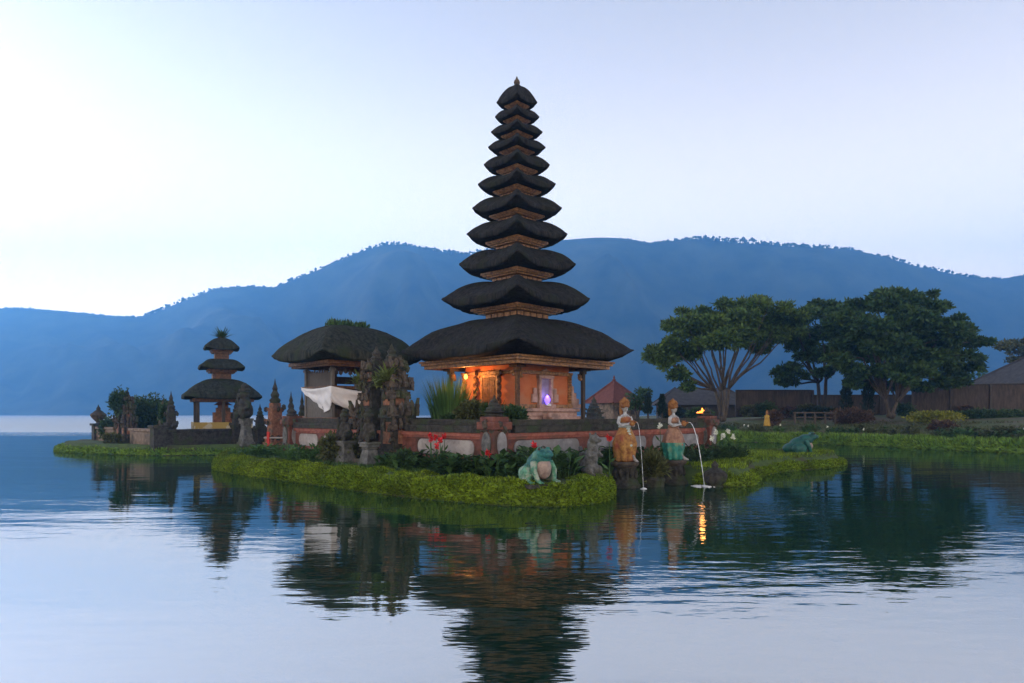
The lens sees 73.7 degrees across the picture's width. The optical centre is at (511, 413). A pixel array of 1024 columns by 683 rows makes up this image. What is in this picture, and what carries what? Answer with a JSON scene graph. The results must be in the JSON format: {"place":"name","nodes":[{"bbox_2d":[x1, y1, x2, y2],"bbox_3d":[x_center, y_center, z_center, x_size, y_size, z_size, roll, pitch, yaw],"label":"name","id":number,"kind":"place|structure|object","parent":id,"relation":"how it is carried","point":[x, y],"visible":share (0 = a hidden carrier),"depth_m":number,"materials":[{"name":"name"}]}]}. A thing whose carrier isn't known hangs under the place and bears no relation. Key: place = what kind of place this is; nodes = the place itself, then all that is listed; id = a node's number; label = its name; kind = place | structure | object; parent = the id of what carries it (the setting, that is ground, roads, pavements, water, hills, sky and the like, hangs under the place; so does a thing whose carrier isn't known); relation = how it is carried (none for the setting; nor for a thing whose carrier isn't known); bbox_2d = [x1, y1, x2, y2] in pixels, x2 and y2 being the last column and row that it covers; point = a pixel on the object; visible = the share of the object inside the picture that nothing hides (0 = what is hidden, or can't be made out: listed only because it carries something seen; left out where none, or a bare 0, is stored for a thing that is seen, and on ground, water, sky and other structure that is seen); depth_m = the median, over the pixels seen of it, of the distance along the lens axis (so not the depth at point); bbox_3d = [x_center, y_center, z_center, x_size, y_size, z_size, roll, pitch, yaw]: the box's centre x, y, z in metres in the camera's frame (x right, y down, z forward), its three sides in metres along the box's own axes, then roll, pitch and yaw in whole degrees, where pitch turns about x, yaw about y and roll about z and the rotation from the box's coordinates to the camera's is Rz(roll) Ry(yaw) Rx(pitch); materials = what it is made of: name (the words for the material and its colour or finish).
{"place":"outdoors","nodes":[
{"label":"outdoors","id":0,"kind":"place"},
{"bbox_2d":[106,384,128,419],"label":"bush","id":1,"kind":"object","parent":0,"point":[115,402],"visible":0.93,"depth_m":36.19,"materials":[{"name":"green plant"}]},
{"bbox_2d":[156,401,167,423],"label":"bush","id":2,"kind":"object","parent":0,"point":[160,415],"visible":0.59,"depth_m":34.41,"materials":[{"name":"green plant"}]},
{"bbox_2d":[60,439,280,455],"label":"islet ground","id":3,"kind":"structure","parent":0,"point":[84,442],"depth_m":33.68,"materials":[{"name":"green plant"}]},
{"bbox_2d":[96,412,115,438],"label":"bush","id":4,"kind":"object","parent":3,"relation":"on","point":[106,422],"visible":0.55,"depth_m":39.12,"materials":[{"name":"green plant"}]},
{"bbox_2d":[102,431,123,443],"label":"bush","id":5,"kind":"object","parent":3,"relation":"on","point":[108,438],"visible":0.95,"depth_m":35.81,"materials":[{"name":"green plant"}]},
{"bbox_2d":[112,392,124,433],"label":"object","id":6,"kind":"object","parent":3,"relation":"on","point":[117,423],"visible":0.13,"depth_m":36.95,"materials":[{"name":"grey stone"}]},
{"bbox_2d":[120,390,137,442],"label":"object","id":7,"kind":"object","parent":3,"relation":"on","point":[128,420],"visible":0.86,"depth_m":36.28,"materials":[{"name":"grey stone"}]},
{"bbox_2d":[113,392,177,427],"bbox_3d":[-21.242,0.408,39.505,3.458,3.443,3.020,0,0,0],"label":"bush","id":8,"kind":"object","parent":3,"relation":"on","point":[146,412],"visible":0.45,"depth_m":38.77,"materials":[{"name":"green plant"}]},
{"bbox_2d":[53,442,265,455],"bbox_3d":[-17.067,1.825,35.741,17.176,0.602,6.464,0,0,0],"label":"creeping ground cover","id":9,"kind":"object","parent":3,"relation":"on","point":[85,449],"visible":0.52,"depth_m":33.31,"materials":[{"name":"green plant"}]},
{"bbox_2d":[163,393,178,428],"bbox_3d":[-17.095,0.225,34.197,0.674,2.749,0.658,0,0,-45],"label":"stone shrine","id":10,"kind":"object","parent":3,"relation":"on","point":[170,414],"visible":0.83,"depth_m":34.08,"materials":[{"name":"grey stone"}]},
{"bbox_2d":[90,423,266,451],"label":"compound wall","id":11,"kind":"structure","parent":3,"relation":"on","point":[156,436],"depth_m":34.27,"materials":[{"name":"grey stone"}]},
{"bbox_2d":[90,404,106,422],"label":"stone urn","id":12,"kind":"object","parent":11,"relation":"on","point":[97,414],"visible":0.89,"depth_m":40.39,"materials":[{"name":"grey stone"}]},
{"bbox_2d":[181,337,261,428],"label":"meru","id":13,"kind":"structure","parent":3,"relation":"on","point":[221,387],"depth_m":36.73,"materials":[{"name":"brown wood"}]},
{"bbox_2d":[210,327,233,337],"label":"roof plant","id":14,"kind":"object","parent":13,"relation":"on","point":[221,334],"visible":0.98,"depth_m":37.53,"materials":[{"name":"green plant"}]},
{"bbox_2d":[229,396,240,443],"bbox_3d":[-14.365,0.330,35.599,0.649,2.499,0.665,0,0,-45],"label":"stone shrine","id":15,"kind":"object","parent":3,"relation":"on","point":[235,426],"visible":0.6,"depth_m":35.40,"materials":[{"name":"grey stone"}]},
{"bbox_2d":[234,383,254,445],"bbox_3d":[-13.260,0.020,33.882,1.190,3.120,0.789,0,0,45],"label":"guardian statue","id":16,"kind":"object","parent":3,"relation":"on","point":[244,411],"visible":1,"depth_m":33.69,"materials":[{"name":"grey stone"}]},
{"bbox_2d":[253,406,266,443],"bbox_3d":[-13.080,0.529,35.501,0.661,2.099,0.656,0,0,-45],"label":"stone shrine","id":17,"kind":"object","parent":3,"relation":"on","point":[260,428],"visible":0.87,"depth_m":35.35,"materials":[{"name":"grey stone"}]},
{"bbox_2d":[263,381,285,444],"bbox_3d":[-11.726,-0.075,33.799,0.917,3.349,0.936,0,0,-45],"label":"stone shrine","id":18,"kind":"object","parent":3,"relation":"on","point":[275,409],"visible":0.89,"depth_m":33.60,"materials":[{"name":"stone"}]},
{"bbox_2d":[239,450,436,472],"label":"island grass","id":19,"kind":"structure","parent":0,"point":[267,456],"depth_m":20.02,"materials":[{"name":"green plant"}]},
{"bbox_2d":[0,415,1023,682],"bbox_3d":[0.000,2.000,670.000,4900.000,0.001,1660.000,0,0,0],"label":"lake water","id":20,"kind":"structure","parent":0,"point":[882,565],"depth_m":8.35,"materials":[{"name":"blue liquid"}]},
{"bbox_2d":[610,461,640,488],"bbox_3d":[3.100,1.900,18.750,0.878,1.200,0.878,0,0,0],"label":"fountain pedestal","id":21,"kind":"object","parent":20,"relation":"in","point":[625,475],"visible":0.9,"depth_m":18.46,"materials":[{"name":"stone"}]},
{"bbox_2d":[612,397,638,461],"bbox_3d":[3.097,0.419,18.703,0.676,1.778,0.726,0,0,3],"label":"fountain statue","id":22,"kind":"object","parent":21,"relation":"on","point":[624,443],"visible":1,"depth_m":18.57,"materials":[{"name":"orange stone"}]},
{"bbox_2d":[642,476,665,486],"bbox_3d":[3.920,2.070,18.900,0.680,0.660,0.680,0,0,0],"label":"stone pot","id":23,"kind":"object","parent":20,"relation":"in","point":[655,482],"visible":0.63,"depth_m":18.64,"materials":[{"name":"grey stone"}]},
{"bbox_2d":[688,422,711,487],"bbox_3d":[5.325,1.125,18.937,0.724,1.783,0.899,0,0,0],"label":"water jet","id":24,"kind":"object","parent":20,"relation":"on","point":[700,486],"visible":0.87,"depth_m":18.89,"materials":[{"name":"white"}]},
{"bbox_2d":[703,461,727,486],"bbox_3d":[5.620,1.850,18.900,0.680,1.100,0.663,0,0,0],"label":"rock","id":25,"kind":"object","parent":20,"relation":"in","point":[714,476],"visible":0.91,"depth_m":18.68,"materials":[{"name":"grey stone"}]},
{"bbox_2d":[0,237,1023,414],"bbox_3d":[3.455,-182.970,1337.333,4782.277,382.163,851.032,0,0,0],"label":"hills","id":26,"kind":"structure","parent":0,"point":[55,362],"depth_m":1270.70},
{"bbox_2d":[0,235,1023,317],"bbox_3d":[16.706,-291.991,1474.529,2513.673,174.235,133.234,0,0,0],"label":"ridge forest","id":27,"kind":"object","parent":26,"relation":"on","point":[705,237],"visible":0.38,"depth_m":1470.46,"materials":[{"name":"plant"}]},
{"bbox_2d":[0,0,1023,316],"label":"sky","id":28,"kind":"structure","parent":0,"point":[154,154],"materials":[{"name":"white"}]},
{"bbox_2d":[401,76,633,418],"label":"meru tower","id":29,"kind":"structure","parent":0,"point":[516,346],"depth_m":24.12,"materials":[{"name":"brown wood"}]},
{"bbox_2d":[480,374,497,403],"bbox_3d":[-0.792,-0.795,24.028,0.090,1.170,0.900,0,0,-45],"label":"carved door","id":30,"kind":"structure","parent":29,"relation":"in","point":[488,383],"depth_m":24.05,"materials":[{"name":"brown wood"}]},
{"bbox_2d":[220,449,837,506],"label":"island ground","id":31,"kind":"structure","parent":0,"point":[690,471],"depth_m":19.90,"materials":[{"name":"green plant"}]},
{"bbox_2d":[248,444,271,455],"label":"leafy plant","id":32,"kind":"object","parent":31,"relation":"on","point":[263,450],"visible":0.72,"depth_m":23.77,"materials":[{"name":"green plant"}]},
{"bbox_2d":[278,446,308,460],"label":"leafy plant","id":33,"kind":"object","parent":31,"relation":"on","point":[288,455],"visible":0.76,"depth_m":21.73,"materials":[{"name":"green plant"}]},
{"bbox_2d":[298,395,303,416],"bbox_3d":[-9.541,0.299,31.006,0.548,2.599,0.551,0,0,45],"label":"stone shrine","id":34,"kind":"object","parent":31,"relation":"on","point":[301,411],"visible":0.14,"depth_m":30.91,"materials":[{"name":"stone"}]},
{"bbox_2d":[296,451,316,460],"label":"leafy plant","id":35,"kind":"object","parent":31,"relation":"on","point":[309,456],"visible":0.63,"depth_m":21.28,"materials":[{"name":"green plant"}]},
{"bbox_2d":[315,430,363,462],"bbox_3d":[-5.205,1.062,21.057,1.538,1.263,1.551,0,0,0],"label":"bush","id":36,"kind":"object","parent":31,"relation":"on","point":[329,450],"visible":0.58,"depth_m":20.62,"materials":[{"name":"green plant"}]},
{"bbox_2d":[271,317,420,417],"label":"raised pavilion","id":37,"kind":"structure","parent":31,"relation":"on","point":[328,351],"depth_m":26.30,"materials":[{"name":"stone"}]},
{"bbox_2d":[301,386,361,411],"bbox_3d":[-6.556,-0.482,27.538,2.353,1.168,3.092,0,0,45],"label":"draped cloth","id":38,"kind":"object","parent":37,"relation":"on","point":[325,397],"visible":0.55,"depth_m":26.16,"materials":[{"name":"white fabric"}]},
{"bbox_2d":[335,408,356,463],"bbox_3d":[-5.029,0.696,20.626,0.659,1.728,0.576,0,0,45],"label":"guardian statue","id":39,"kind":"object","parent":31,"relation":"on","point":[344,432],"visible":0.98,"depth_m":20.47,"materials":[{"name":"grey stone"}]},
{"bbox_2d":[348,346,383,457],"bbox_3d":[-4.516,-0.290,21.454,1.271,3.659,1.118,0,0,45],"label":"split gate half","id":40,"kind":"object","parent":31,"relation":"on","point":[369,397],"visible":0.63,"depth_m":21.02,"materials":[{"name":"grey stone"}]},
{"bbox_2d":[358,408,380,466],"bbox_3d":[-4.124,0.696,19.721,0.659,1.728,0.576,0,0,45],"label":"guardian statue","id":41,"kind":"object","parent":31,"relation":"on","point":[369,445],"visible":0.99,"depth_m":19.57,"materials":[{"name":"grey stone"}]},
{"bbox_2d":[378,344,419,455],"bbox_3d":[-3.300,-0.290,20.250,1.271,3.659,1.133,0,0,45],"label":"split gate half","id":42,"kind":"object","parent":31,"relation":"on","point":[398,410],"visible":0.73,"depth_m":20.11,"materials":[{"name":"grey stone"}]},
{"bbox_2d":[367,371,384,388],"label":"fern","id":43,"kind":"object","parent":42,"relation":"on","point":[379,384],"visible":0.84,"depth_m":20.25,"materials":[{"name":"green plant"}]},
{"bbox_2d":[369,361,401,382],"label":"fern","id":44,"kind":"object","parent":42,"relation":"on","point":[385,375],"visible":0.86,"depth_m":20.05,"materials":[{"name":"green plant"}]},
{"bbox_2d":[388,451,416,468],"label":"canna plant","id":45,"kind":"object","parent":31,"relation":"on","point":[394,461],"visible":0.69,"depth_m":18.05,"materials":[{"name":"green plant"}]},
{"bbox_2d":[387,447,418,467],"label":"bush","id":46,"kind":"object","parent":31,"relation":"on","point":[400,453],"visible":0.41,"depth_m":18.40,"materials":[{"name":"green plant"}]},
{"bbox_2d":[211,450,616,506],"bbox_3d":[-5.029,1.708,20.567,17.585,0.791,4.096,0,0,35],"label":"creeping ground cover","id":47,"kind":"object","parent":31,"relation":"on","point":[585,489],"visible":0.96,"depth_m":16.24,"materials":[{"name":"green plant"}]},
{"bbox_2d":[398,452,435,469],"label":"canna plant","id":48,"kind":"object","parent":31,"relation":"on","point":[415,462],"visible":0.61,"depth_m":17.90,"materials":[{"name":"green plant"}]},
{"bbox_2d":[425,450,454,473],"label":"canna plant","id":49,"kind":"object","parent":31,"relation":"on","point":[443,453],"visible":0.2,"depth_m":17.69,"materials":[{"name":"green plant"}]},
{"bbox_2d":[430,453,472,474],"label":"canna plant","id":50,"kind":"object","parent":31,"relation":"on","point":[449,469],"visible":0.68,"depth_m":16.71,"materials":[{"name":"green plant"}]},
{"bbox_2d":[434,454,474,473],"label":"canna plant","id":51,"kind":"object","parent":31,"relation":"on","point":[451,461],"visible":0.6,"depth_m":16.68,"materials":[{"name":"green plant"}]},
{"bbox_2d":[438,454,471,473],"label":"canna plant","id":52,"kind":"object","parent":31,"relation":"on","point":[459,459],"visible":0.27,"depth_m":16.85,"materials":[{"name":"green plant"}]},
{"bbox_2d":[455,453,495,476],"bbox_3d":[-0.819,1.280,16.936,1.180,0.616,0.984,0,0,-36],"label":"canna plant","id":53,"kind":"object","parent":31,"relation":"on","point":[472,463],"visible":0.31,"depth_m":16.79,"materials":[{"name":"green plant"}]},
{"bbox_2d":[475,450,510,475],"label":"canna plant","id":54,"kind":"object","parent":31,"relation":"on","point":[482,460],"visible":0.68,"depth_m":16.21,"materials":[{"name":"green plant"}]},
{"bbox_2d":[278,395,719,474],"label":"temple platform","id":55,"kind":"structure","parent":31,"relation":"on","point":[494,431],"depth_m":19.48,"materials":[{"name":"stone"}]},
{"bbox_2d":[417,368,478,418],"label":"tall reeds","id":56,"kind":"object","parent":55,"relation":"on","point":[446,399],"visible":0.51,"depth_m":23.13,"materials":[{"name":"green plant"}]},
{"bbox_2d":[452,397,485,419],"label":"bush","id":57,"kind":"object","parent":55,"relation":"on","point":[469,409],"visible":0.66,"depth_m":19.13,"materials":[{"name":"green plant"}]},
{"bbox_2d":[502,403,529,419],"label":"bush","id":58,"kind":"object","parent":55,"relation":"on","point":[515,412],"visible":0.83,"depth_m":18.76,"materials":[{"name":"green plant"}]},
{"bbox_2d":[491,463,524,477],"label":"canna plant","id":59,"kind":"object","parent":31,"relation":"on","point":[511,471],"visible":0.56,"depth_m":15.79,"materials":[{"name":"green plant"}]},
{"bbox_2d":[493,448,525,476],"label":"canna plant","id":60,"kind":"object","parent":31,"relation":"on","point":[503,452],"visible":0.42,"depth_m":16.35,"materials":[{"name":"green plant"}]},
{"bbox_2d":[508,446,527,476],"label":"canna plant","id":61,"kind":"object","parent":31,"relation":"on","point":[524,448],"visible":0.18,"depth_m":16.87,"materials":[{"name":"green plant"}]},
{"bbox_2d":[507,446,542,470],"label":"canna plant","id":62,"kind":"object","parent":31,"relation":"on","point":[531,449],"visible":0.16,"depth_m":16.84,"materials":[{"name":"green plant"}]},
{"bbox_2d":[523,480,563,489],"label":"statue slab","id":63,"kind":"structure","parent":31,"relation":"on","point":[532,486],"depth_m":14.73,"materials":[{"name":"stone"}]},
{"bbox_2d":[518,447,559,483],"bbox_3d":[0.592,1.130,15.269,0.877,0.806,0.869,0,0,-36],"label":"frog statue","id":64,"kind":"object","parent":63,"relation":"on","point":[538,466],"visible":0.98,"depth_m":14.99,"materials":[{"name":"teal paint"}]},
{"bbox_2d":[551,444,586,478],"bbox_3d":[1.210,1.166,16.452,1.123,0.826,1.068,0,0,41],"label":"canna plant","id":65,"kind":"object","parent":31,"relation":"on","point":[557,449],"visible":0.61,"depth_m":16.37,"materials":[{"name":"green plant"}]},
{"bbox_2d":[575,432,607,476],"bbox_3d":[1.929,1.023,16.945,0.560,1.134,0.833,0,0,-35],"label":"animal statue","id":66,"kind":"object","parent":31,"relation":"on","point":[589,459],"visible":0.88,"depth_m":16.76,"materials":[{"name":"grey stone"}]},
{"bbox_2d":[601,435,615,476],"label":"red flower","id":67,"kind":"object","parent":31,"relation":"on","point":[609,439],"visible":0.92,"depth_m":16.89,"materials":[{"name":"green plant"}]},
{"bbox_2d":[664,459,687,484],"bbox_3d":[4.660,1.910,19.700,0.830,1.180,0.830,0,0,0],"label":"fountain pedestal","id":68,"kind":"object","parent":31,"relation":"on","point":[678,473],"visible":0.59,"depth_m":19.41,"materials":[{"name":"stone"}]},
{"bbox_2d":[661,398,688,459],"bbox_3d":[4.670,0.439,19.654,0.676,1.778,0.726,0,0,-14],"label":"fountain statue","id":69,"kind":"object","parent":68,"relation":"on","point":[673,444],"visible":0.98,"depth_m":19.50,"materials":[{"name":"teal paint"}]},
{"bbox_2d":[720,442,745,458],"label":"leafy plant","id":70,"kind":"object","parent":31,"relation":"on","point":[737,452],"visible":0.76,"depth_m":22.91,"materials":[{"name":"green plant"}]},
{"bbox_2d":[685,447,834,471],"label":"lawn grass","id":71,"kind":"structure","parent":31,"relation":"on","point":[757,454],"depth_m":23.41,"materials":[{"name":"green plant"}]},
{"bbox_2d":[692,456,847,486],"bbox_3d":[9.370,1.827,23.728,2.060,0.568,12.446,0,0,40],"label":"creeping ground cover","id":72,"kind":"object","parent":31,"relation":"on","point":[755,475],"visible":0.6,"depth_m":22.77,"materials":[{"name":"green plant"}]},
{"bbox_2d":[782,432,817,452],"bbox_3d":[11.239,1.149,26.607,1.324,0.908,1.065,0,0,10],"label":"frog statue","id":73,"kind":"object","parent":31,"relation":"on","point":[802,443],"visible":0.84,"depth_m":26.33,"materials":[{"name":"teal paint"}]},
{"bbox_2d":[636,447,673,482],"bbox_3d":[3.924,1.439,18.940,1.148,1.114,1.140,0,0,0],"label":"bush","id":74,"kind":"object","parent":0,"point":[651,462],"visible":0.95,"depth_m":18.81,"materials":[{"name":"green plant"}]},
{"bbox_2d":[639,414,1023,453],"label":"shore ground","id":75,"kind":"structure","parent":0,"point":[757,420],"depth_m":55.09,"materials":[{"name":"green plant"}]},
{"bbox_2d":[585,397,604,418],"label":"stone shrine","id":76,"kind":"object","parent":75,"relation":"on","point":[593,411],"visible":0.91,"depth_m":51.71,"materials":[{"name":"grey stone"}]},
{"bbox_2d":[585,376,638,418],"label":"tiled pavilion","id":77,"kind":"structure","parent":75,"relation":"on","point":[610,395],"depth_m":70.75,"materials":[{"name":"red tile"}]},
{"bbox_2d":[624,386,652,418],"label":"garden tree","id":78,"kind":"object","parent":75,"relation":"on","point":[638,404],"visible":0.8,"depth_m":59.92,"materials":[{"name":"green plant"}]},
{"bbox_2d":[643,392,652,417],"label":"cypress","id":79,"kind":"object","parent":75,"relation":"on","point":[647,407],"visible":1,"depth_m":57.83,"materials":[{"name":"green plant"}]},
{"bbox_2d":[657,393,667,417],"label":"cypress","id":80,"kind":"object","parent":75,"relation":"on","point":[662,407],"visible":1,"depth_m":59.82,"materials":[{"name":"green plant"}]},
{"bbox_2d":[654,405,687,417],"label":"bush","id":81,"kind":"object","parent":75,"relation":"on","point":[680,412],"visible":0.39,"depth_m":61.39,"materials":[{"name":"green plant"}]},
{"bbox_2d":[652,387,734,417],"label":"wall","id":82,"kind":"structure","parent":75,"relation":"on","point":[699,398],"depth_m":81.60,"materials":[{"name":"grey stone"}]},
{"bbox_2d":[684,406,715,417],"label":"bush","id":83,"kind":"object","parent":75,"relation":"on","point":[692,412],"visible":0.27,"depth_m":59.73,"materials":[{"name":"green plant"}]},
{"bbox_2d":[640,293,812,421],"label":"garden tree","id":84,"kind":"object","parent":75,"relation":"on","point":[741,322],"visible":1,"depth_m":58.02,"materials":[{"name":"green plant"}]},
{"bbox_2d":[737,404,760,416],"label":"climbing shrub","id":85,"kind":"object","parent":75,"relation":"on","point":[747,410],"visible":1,"depth_m":64.99,"materials":[{"name":"green plant"}]},
{"bbox_2d":[754,400,779,419],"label":"climbing shrub","id":86,"kind":"object","parent":75,"relation":"on","point":[763,408],"visible":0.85,"depth_m":65.04,"materials":[{"name":"green plant"}]},
{"bbox_2d":[768,409,784,426],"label":"bush","id":87,"kind":"object","parent":75,"relation":"on","point":[775,417],"visible":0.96,"depth_m":51.74,"materials":[{"name":"purple plant"}]},
{"bbox_2d":[780,406,796,417],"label":"climbing shrub","id":88,"kind":"object","parent":75,"relation":"on","point":[787,409],"visible":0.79,"depth_m":65.04,"materials":[{"name":"brown plant"}]},
{"bbox_2d":[768,297,846,415],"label":"garden tree","id":89,"kind":"object","parent":75,"relation":"on","point":[812,348],"visible":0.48,"depth_m":63.03,"materials":[{"name":"green plant"}]},
{"bbox_2d":[785,405,844,419],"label":"hedge","id":90,"kind":"object","parent":75,"relation":"on","point":[812,408],"visible":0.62,"depth_m":62.71,"materials":[{"name":"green plant"}]},
{"bbox_2d":[793,412,836,423],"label":"garden rail","id":91,"kind":"object","parent":75,"relation":"on","point":[814,417],"visible":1,"depth_m":53.95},
{"bbox_2d":[838,377,853,411],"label":"cypress","id":92,"kind":"object","parent":75,"relation":"on","point":[846,393],"visible":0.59,"depth_m":59.80,"materials":[{"name":"green plant"}]},
{"bbox_2d":[827,406,876,424],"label":"bush","id":93,"kind":"object","parent":75,"relation":"on","point":[852,415],"visible":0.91,"depth_m":55.49,"materials":[{"name":"brown plant"}]},
{"bbox_2d":[859,376,876,414],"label":"cypress","id":94,"kind":"object","parent":75,"relation":"on","point":[868,400],"visible":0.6,"depth_m":57.79,"materials":[{"name":"green plant"}]},
{"bbox_2d":[717,428,1023,453],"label":"shore grass","id":95,"kind":"structure","parent":75,"relation":"on","point":[993,444],"depth_m":40.84,"materials":[{"name":"green plant"}]},
{"bbox_2d":[735,383,1023,416],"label":"garden wall","id":96,"kind":"structure","parent":75,"relation":"on","point":[1000,396],"depth_m":62.40,"materials":[{"name":"brown brick"}]},
{"bbox_2d":[892,402,918,416],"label":"climbing shrub","id":97,"kind":"object","parent":75,"relation":"on","point":[902,409],"visible":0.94,"depth_m":60.29,"materials":[{"name":"green plant"}]},
{"bbox_2d":[818,285,998,418],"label":"garden tree","id":98,"kind":"object","parent":75,"relation":"on","point":[907,342],"visible":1,"depth_m":54.20,"materials":[{"name":"green plant"}]},
{"bbox_2d":[901,410,968,423],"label":"hedge","id":99,"kind":"object","parent":75,"relation":"on","point":[927,416],"visible":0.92,"depth_m":51.57,"materials":[{"name":"yellow plant"}]},
{"bbox_2d":[926,418,960,430],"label":"bush","id":100,"kind":"object","parent":75,"relation":"on","point":[936,424],"visible":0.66,"depth_m":45.72,"materials":[{"name":"purple plant"}]},
{"bbox_2d":[956,427,976,436],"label":"leafy plant","id":101,"kind":"object","parent":75,"relation":"on","point":[969,432],"visible":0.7,"depth_m":39.90,"materials":[{"name":"green plant"}]},
{"bbox_2d":[949,406,1023,418],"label":"hedge","id":102,"kind":"object","parent":75,"relation":"on","point":[976,413],"visible":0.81,"depth_m":55.50,"materials":[{"name":"green plant"}]},
{"bbox_2d":[973,357,1023,383],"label":"garden hut","id":103,"kind":"object","parent":75,"relation":"on","point":[1012,372],"visible":0.36,"depth_m":73.75,"materials":[{"name":"grey tile"}]},
{"bbox_2d":[992,338,1023,362],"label":"garden tree","id":104,"kind":"object","parent":75,"relation":"on","point":[1010,346],"visible":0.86,"depth_m":90.47,"materials":[{"name":"green plant"}]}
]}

